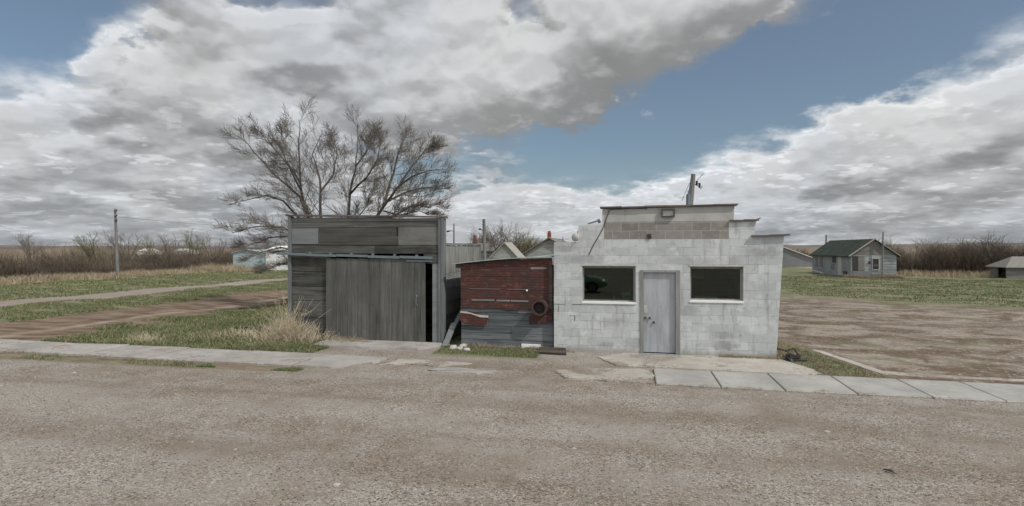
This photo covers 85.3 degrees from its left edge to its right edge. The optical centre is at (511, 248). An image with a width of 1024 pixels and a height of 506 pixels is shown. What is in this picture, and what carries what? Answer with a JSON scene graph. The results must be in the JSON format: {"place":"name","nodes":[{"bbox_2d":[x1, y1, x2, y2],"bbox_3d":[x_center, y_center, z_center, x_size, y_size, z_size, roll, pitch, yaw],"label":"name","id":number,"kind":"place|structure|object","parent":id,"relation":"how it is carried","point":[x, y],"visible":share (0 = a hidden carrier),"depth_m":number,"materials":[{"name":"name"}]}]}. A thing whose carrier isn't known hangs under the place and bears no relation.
{"place":"outdoors","nodes":[
{"label":"outdoors","id":0,"kind":"place"},
{"bbox_2d":[137,249,158,254],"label":"shed","id":1,"kind":"structure","parent":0,"point":[156,250],"depth_m":228.42,"materials":[{"name":"white paint"}]},
{"bbox_2d":[0,339,322,366],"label":"sidewalk","id":2,"kind":"structure","parent":0,"point":[202,355],"depth_m":13.05,"materials":[{"name":"grey concrete"}]},
{"bbox_2d":[294,354,388,367],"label":"sidewalk","id":3,"kind":"structure","parent":0,"point":[332,361],"depth_m":12.16,"materials":[{"name":"grey concrete"}]},
{"bbox_2d":[311,338,441,350],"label":"pavement","id":4,"kind":"structure","parent":0,"point":[388,345],"depth_m":14.13,"materials":[{"name":"grey concrete"}]},
{"bbox_2d":[380,359,471,366],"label":"sidewalk","id":5,"kind":"structure","parent":0,"point":[432,363],"depth_m":12.01,"materials":[{"name":"concrete"}]},
{"bbox_2d":[427,367,499,373],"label":"sidewalk","id":6,"kind":"structure","parent":0,"point":[457,370],"depth_m":11.33,"materials":[{"name":"grey concrete"}]},
{"bbox_2d":[0,353,1023,505],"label":"road","id":7,"kind":"structure","parent":0,"point":[962,470],"depth_m":7.11,"materials":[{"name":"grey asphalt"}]},
{"bbox_2d":[333,482,340,486],"bbox_3d":[-1.839,2.485,5.839,0.077,0.050,0.084,0,0,40],"label":"stone","id":8,"kind":"object","parent":7,"relation":"on","point":[335,484],"visible":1,"depth_m":5.82,"materials":[{"name":"grey stone"}]},
{"bbox_2d":[0,250,1023,405],"bbox_3d":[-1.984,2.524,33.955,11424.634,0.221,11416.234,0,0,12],"label":"ground","id":9,"kind":"structure","parent":0,"point":[934,337],"depth_m":16.91,"materials":[{"name":"brown soil"}]},
{"bbox_2d":[12,234,44,260],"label":"scrub tree","id":10,"kind":"object","parent":9,"relation":"on","point":[23,242],"visible":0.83,"depth_m":90.25,"materials":[{"name":"brown plant"}]},
{"bbox_2d":[72,229,107,262],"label":"scrub tree","id":11,"kind":"object","parent":9,"relation":"on","point":[87,250],"visible":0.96,"depth_m":65.58,"materials":[{"name":"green plant"}]},
{"bbox_2d":[99,227,147,258],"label":"scrub tree","id":12,"kind":"object","parent":9,"relation":"on","point":[120,237],"visible":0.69,"depth_m":74.09,"materials":[{"name":"brown plant"}]},
{"bbox_2d":[0,243,248,277],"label":"thicket","id":13,"kind":"object","parent":9,"relation":"on","point":[45,267],"visible":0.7,"depth_m":49.98,"materials":[{"name":"brown plant"}]},
{"bbox_2d":[136,236,159,259],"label":"scrub tree","id":14,"kind":"object","parent":9,"relation":"on","point":[149,246],"visible":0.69,"depth_m":82.83,"materials":[{"name":"brown plant"}]},
{"bbox_2d":[26,233,274,268],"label":"thicket","id":15,"kind":"object","parent":9,"relation":"on","point":[125,256],"visible":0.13,"depth_m":68.33,"materials":[{"name":"brown plant"}]},
{"bbox_2d":[155,232,180,252],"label":"scrub tree","id":16,"kind":"object","parent":9,"relation":"on","point":[164,243],"visible":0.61,"depth_m":98.32,"materials":[{"name":"brown plant"}]},
{"bbox_2d":[114,209,261,276],"bbox_3d":[-23.431,-0.474,53.973,25.008,5.960,0.399,0,0,-29],"label":"utility pole","id":17,"kind":"object","parent":9,"relation":"on","point":[116,243],"visible":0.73,"depth_m":48.04,"materials":[{"name":"grey wood"}]},
{"bbox_2d":[122,327,261,342],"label":"dry grass tufts","id":18,"kind":"object","parent":9,"relation":"on","point":[153,337],"visible":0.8,"depth_m":14.99,"materials":[{"name":"plant"}]},
{"bbox_2d":[177,228,211,256],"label":"scrub tree","id":19,"kind":"object","parent":9,"relation":"on","point":[190,244],"visible":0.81,"depth_m":81.24,"materials":[{"name":"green plant"}]},
{"bbox_2d":[196,235,226,257],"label":"scrub tree","id":20,"kind":"object","parent":9,"relation":"on","point":[214,249],"visible":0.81,"depth_m":79.16,"materials":[{"name":"brown plant"}]},
{"bbox_2d":[231,249,265,267],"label":"tin shed","id":21,"kind":"structure","parent":9,"relation":"on","point":[236,254],"depth_m":64.24,"materials":[{"name":"silver metal"}]},
{"bbox_2d":[264,246,287,269],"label":"white shed","id":22,"kind":"structure","parent":9,"relation":"on","point":[274,259],"depth_m":63.65,"materials":[{"name":"paint"}]},
{"bbox_2d":[218,290,356,342],"bbox_3d":[-6.125,1.828,14.609,3.925,1.350,1.410,0,0,12],"label":"dry weed clump","id":23,"kind":"object","parent":9,"relation":"on","point":[290,333],"visible":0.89,"depth_m":14.81,"materials":[{"name":"beige plant"}]},
{"bbox_2d":[210,94,459,274],"bbox_3d":[-7.898,-2.057,23.023,12.436,9.191,5.312,0,0,12],"label":"bare tree","id":24,"kind":"object","parent":9,"relation":"on","point":[377,137],"visible":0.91,"depth_m":22.95,"materials":[{"name":"brown plant"}]},
{"bbox_2d":[276,215,480,342],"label":"plank garage","id":25,"kind":"structure","parent":9,"relation":"on","point":[380,277],"depth_m":14.91,"materials":[{"name":"paint"}]},
{"bbox_2d":[326,258,425,341],"bbox_3d":[-3.661,1.351,14.786,2.842,2.183,0.094,0,0,12],"label":"sliding door","id":26,"kind":"structure","parent":25,"relation":"in","point":[373,299],"depth_m":14.79,"materials":[{"name":"grey wood"}]},
{"bbox_2d":[442,323,456,346],"bbox_3d":[-1.608,2.215,14.317,0.160,0.550,0.493,0,0,24],"label":"leaning plank","id":27,"kind":"object","parent":9,"relation":"on","point":[449,334],"visible":1,"depth_m":14.29,"materials":[{"name":"grey wood"}]},
{"bbox_2d":[447,224,454,242],"bbox_3d":[-6.914,-0.162,62.810,0.949,5.323,0.234,0,0,12],"label":"utility pole","id":28,"kind":"object","parent":9,"relation":"on","point":[453,233],"visible":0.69,"depth_m":62.68,"materials":[{"name":"grey wood"}]},
{"bbox_2d":[442,309,460,343],"bbox_3d":[-1.477,1.969,14.550,0.140,1.080,0.868,0,0,39],"label":"leaning plank","id":29,"kind":"object","parent":9,"relation":"on","point":[457,320],"visible":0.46,"depth_m":14.59,"materials":[{"name":"grey wood"}]},
{"bbox_2d":[462,235,500,259],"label":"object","id":30,"kind":"structure","parent":9,"relation":"on","point":[488,250],"depth_m":54.70,"materials":[{"name":"paint"}]},
{"bbox_2d":[479,219,485,259],"bbox_3d":[-1.396,0.538,26.881,0.408,3.927,0.184,0,0,12],"label":"utility pole","id":31,"kind":"object","parent":9,"relation":"on","point":[484,241],"visible":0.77,"depth_m":26.80,"materials":[{"name":"grey wood"}]},
{"bbox_2d":[468,226,514,253],"bbox_3d":[-2.053,0.076,54.805,4.538,4.908,4.989,0,0,-19],"label":"scrub tree","id":32,"kind":"object","parent":9,"relation":"on","point":[491,237],"visible":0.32,"depth_m":55.09,"materials":[{"name":"brown plant"}]},
{"bbox_2d":[452,254,553,346],"bbox_3d":[0.094,1.295,15.581,2.565,2.371,3.800,0,0,12],"label":"lean to shed","id":33,"kind":"object","parent":9,"relation":"on","point":[502,298],"visible":0.98,"depth_m":13.98,"materials":[{"name":"red brick"}]},
{"bbox_2d":[479,222,527,257],"bbox_3d":[-0.702,-0.172,51.089,4.316,5.409,5.779,0,0,12],"label":"scrub tree","id":34,"kind":"object","parent":9,"relation":"on","point":[514,237],"visible":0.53,"depth_m":50.24,"materials":[{"name":"brown plant"}]},
{"bbox_2d":[469,345,537,349],"bbox_3d":[-0.179,2.475,13.950,2.250,0.050,0.035,0,0,12],"label":"base board","id":35,"kind":"object","parent":9,"relation":"on","point":[503,346],"visible":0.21,"depth_m":13.92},
{"bbox_2d":[465,220,542,252],"bbox_3d":[0.220,-0.467,63.073,13.233,5.933,10.894,0,0,12],"label":"thicket","id":36,"kind":"object","parent":9,"relation":"on","point":[480,239],"visible":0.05,"depth_m":62.59,"materials":[{"name":"brown plant"}]},
{"bbox_2d":[488,242,526,259],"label":"gabled outbuilding","id":37,"kind":"structure","parent":9,"relation":"on","point":[507,250],"depth_m":35.93,"materials":[{"name":"paint"}]},
{"bbox_2d":[0,261,1015,359],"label":"dry grass","id":38,"kind":"structure","parent":9,"relation":"on","point":[22,279],"depth_m":46.97,"materials":[{"name":"plant"}]},
{"bbox_2d":[506,227,539,255],"bbox_3d":[1.149,0.011,58.299,5.146,5.036,3.776,0,0,39],"label":"scrub tree","id":39,"kind":"object","parent":9,"relation":"on","point":[528,239],"visible":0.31,"depth_m":58.10,"materials":[{"name":"brown plant"}]},
{"bbox_2d":[521,344,540,347],"bbox_3d":[0.477,2.435,13.853,0.476,0.115,0.115,0,0,11],"label":"white block","id":40,"kind":"object","parent":9,"relation":"on","point":[531,345],"depth_m":13.81,"materials":[{"name":"paint"}]},
{"bbox_2d":[522,231,565,264],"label":"chimney house","id":41,"kind":"structure","parent":9,"relation":"on","point":[544,247],"depth_m":46.48,"materials":[{"name":"paint"}]},
{"bbox_2d":[537,350,565,354],"bbox_3d":[0.932,2.450,13.114,0.703,0.100,0.107,0,0,16],"label":"timber","id":42,"kind":"object","parent":9,"relation":"on","point":[552,352],"visible":1,"depth_m":13.07,"materials":[{"name":"brown wood"}]},
{"bbox_2d":[539,347,565,350],"bbox_3d":[0.979,2.447,13.537,0.654,0.075,0.110,0,0,9],"label":"timber","id":43,"kind":"object","parent":9,"relation":"on","point":[553,348],"visible":0.86,"depth_m":13.49,"materials":[{"name":"brown wood"}]},
{"bbox_2d":[554,203,789,357],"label":"block building","id":44,"kind":"structure","parent":9,"relation":"on","point":[649,257],"depth_m":13.08,"materials":[{"name":"white concrete"}]},
{"bbox_2d":[581,264,635,303],"bbox_3d":[2.331,0.849,13.377,1.300,0.949,0.182,0,0,12],"label":"window","id":45,"kind":"structure","parent":44,"relation":"in","point":[592,301],"depth_m":13.34,"materials":[{"name":"white wood"}]},
{"bbox_2d":[643,272,674,352],"bbox_3d":[3.475,1.507,13.113,0.728,1.886,0.093,0,0,12],"label":"door","id":46,"kind":"structure","parent":44,"relation":"in","point":[658,287],"depth_m":13.11,"materials":[{"name":"paint"}]},
{"bbox_2d":[682,174,702,204],"bbox_3d":[5.127,-1.093,15.782,0.561,2.068,0.223,0,0,-8],"label":"service mast","id":47,"kind":"object","parent":44,"relation":"on","point":[689,197],"visible":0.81,"depth_m":15.72,"materials":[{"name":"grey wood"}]},
{"bbox_2d":[693,268,703,277],"bbox_3d":[4.517,0.360,13.470,0.240,0.720,0.030,0,0,12],"label":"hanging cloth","id":48,"kind":"object","parent":44,"relation":"hanging from","point":[698,273],"visible":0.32,"depth_m":13.46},
{"bbox_2d":[689,265,743,302],"bbox_3d":[4.725,0.809,12.868,1.205,0.877,0.182,0,0,12],"label":"window","id":49,"kind":"structure","parent":44,"relation":"in","point":[702,300],"depth_m":12.82,"materials":[{"name":"white wood"}]},
{"bbox_2d":[777,348,806,361],"bbox_3d":[6.238,2.374,12.438,0.563,0.303,0.420,0,0,12],"label":"scrap heap","id":50,"kind":"object","parent":9,"relation":"on","point":[790,357],"visible":0.95,"depth_m":12.35,"materials":[{"name":"black metal"}]},
{"bbox_2d":[782,247,811,266],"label":"grey shed","id":51,"kind":"structure","parent":9,"relation":"on","point":[792,258],"depth_m":75.63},
{"bbox_2d":[783,244,907,256],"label":"thicket","id":52,"kind":"object","parent":9,"relation":"on","point":[807,253],"visible":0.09,"depth_m":130.48,"materials":[{"name":"brown plant"}]},
{"bbox_2d":[810,238,900,276],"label":"abandoned house","id":53,"kind":"structure","parent":9,"relation":"on","point":[859,257],"depth_m":48.20,"materials":[{"name":"grey wood"}]},
{"bbox_2d":[815,256,817,265],"bbox_3d":[31.106,1.300,56.722,0.027,1.000,0.700,0,0,12],"label":"window","id":54,"kind":"structure","parent":53,"relation":"in","point":[816,257],"depth_m":56.74,"materials":[{"name":"grey glass"}]},
{"bbox_2d":[820,257,822,266],"bbox_3d":[30.826,1.300,55.402,0.027,1.000,0.800,0,0,12],"label":"window","id":55,"kind":"structure","parent":53,"relation":"in","point":[821,258],"depth_m":55.25,"materials":[{"name":"grey glass"}]},
{"bbox_2d":[838,257,841,274],"bbox_3d":[29.770,1.575,50.463,0.036,1.650,0.900,0,0,12],"label":"side door","id":56,"kind":"structure","parent":53,"relation":"in","point":[839,258],"depth_m":50.36,"materials":[{"name":"white wood"}]},
{"bbox_2d":[852,256,857,270],"bbox_3d":[29.576,1.525,47.881,0.450,1.750,0.027,0,0,12],"label":"doorway","id":57,"kind":"structure","parent":53,"relation":"in","point":[854,258],"depth_m":47.87,"materials":[{"name":"grey wood"}]},
{"bbox_2d":[872,258,879,269],"bbox_3d":[31.119,1.330,47.537,0.570,1.020,0.057,0,0,12],"label":"window","id":58,"kind":"structure","parent":53,"relation":"in","point":[875,261],"depth_m":47.53,"materials":[{"name":"wood"}]},
{"bbox_2d":[881,232,883,276],"bbox_3d":[31.413,0.544,47.100,0.187,3.914,0.146,0,0,12],"label":"utility pole","id":59,"kind":"object","parent":9,"relation":"on","point":[882,253],"visible":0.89,"depth_m":47.05,"materials":[{"name":"grey wood"}]},
{"bbox_2d":[890,236,931,260],"bbox_3d":[44.553,0.543,62.275,4.778,3.962,3.267,0,0,25],"label":"scrub tree","id":60,"kind":"object","parent":9,"relation":"on","point":[921,248],"visible":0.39,"depth_m":61.90,"materials":[{"name":"brown plant"}]},
{"bbox_2d":[852,236,1010,258],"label":"thicket","id":61,"kind":"object","parent":9,"relation":"on","point":[929,250],"visible":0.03,"depth_m":136.65,"materials":[{"name":"brown plant"}]},
{"bbox_2d":[913,235,956,255],"bbox_3d":[44.850,0.462,58.096,4.957,4.128,3.388,0,0,12],"label":"scrub tree","id":62,"kind":"object","parent":9,"relation":"on","point":[932,244],"visible":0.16,"depth_m":58.29,"materials":[{"name":"brown plant"}]},
{"bbox_2d":[869,232,1023,274],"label":"thicket","id":63,"kind":"object","parent":9,"relation":"on","point":[965,259],"visible":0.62,"depth_m":52.94,"materials":[{"name":"brown plant"}]},
{"bbox_2d":[955,233,1015,254],"bbox_3d":[45.565,0.379,53.745,3.846,4.301,5.370,0,0,29],"label":"scrub tree","id":64,"kind":"object","parent":9,"relation":"on","point":[998,243],"visible":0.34,"depth_m":52.50,"materials":[{"name":"brown plant"}]},
{"bbox_2d":[954,232,1023,262],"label":"scrub tree","id":65,"kind":"object","parent":9,"relation":"on","point":[985,240],"visible":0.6,"depth_m":52.31,"materials":[{"name":"brown plant"}]},
{"bbox_2d":[985,256,1023,278],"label":"shed","id":66,"kind":"structure","parent":9,"relation":"on","point":[1012,267],"depth_m":45.86,"materials":[{"name":"white wood"}]},
{"bbox_2d":[0,270,1023,377],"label":"grass","id":67,"kind":"structure","parent":0,"point":[119,328],"depth_m":22.75,"materials":[{"name":"green plant"}]},
{"bbox_2d":[0,243,1023,249],"bbox_3d":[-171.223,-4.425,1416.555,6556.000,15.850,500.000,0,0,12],"label":"hills","id":68,"kind":"structure","parent":0,"point":[810,247],"depth_m":1310.45,"materials":[{"name":"brown plant"}]},
{"bbox_2d":[0,0,1023,246],"label":"sky","id":69,"kind":"structure","parent":0,"point":[903,120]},
{"bbox_2d":[555,368,654,383],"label":"sidewalk","id":70,"kind":"structure","parent":0,"point":[640,375],"depth_m":10.90,"materials":[{"name":"concrete"}]},
{"bbox_2d":[693,296,716,298],"bbox_3d":[4.574,1.171,13.167,0.526,0.100,0.100,0,0,12],"label":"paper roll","id":71,"kind":"object","parent":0,"point":[713,297],"visible":0.58,"depth_m":13.12,"materials":[{"name":"beige paper"}]},
{"bbox_2d":[597,353,822,374],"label":"pavement","id":72,"kind":"structure","parent":0,"point":[712,363],"depth_m":11.96,"materials":[{"name":"concrete"}]},
{"bbox_2d":[653,368,1023,403],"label":"sidewalk","id":73,"kind":"structure","parent":0,"point":[922,389],"depth_m":10.00,"materials":[{"name":"concrete"}]},
{"bbox_2d":[812,350,1023,381],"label":"curb","id":74,"kind":"structure","parent":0,"point":[902,373],"depth_m":10.98,"materials":[{"name":"concrete"}]},
{"bbox_3d":[2.780,1.221,13.548,0.183,0.150,0.090,0,0,12],"label":"jar","id":75,"kind":"object","parent":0,"visible":0},
{"bbox_2d":[621,292,630,295],"bbox_3d":[2.786,1.101,13.547,0.230,0.080,0.100,0,0,12],"label":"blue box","id":76,"kind":"object","parent":75,"relation":"on","point":[626,293],"visible":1,"depth_m":13.50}
]}

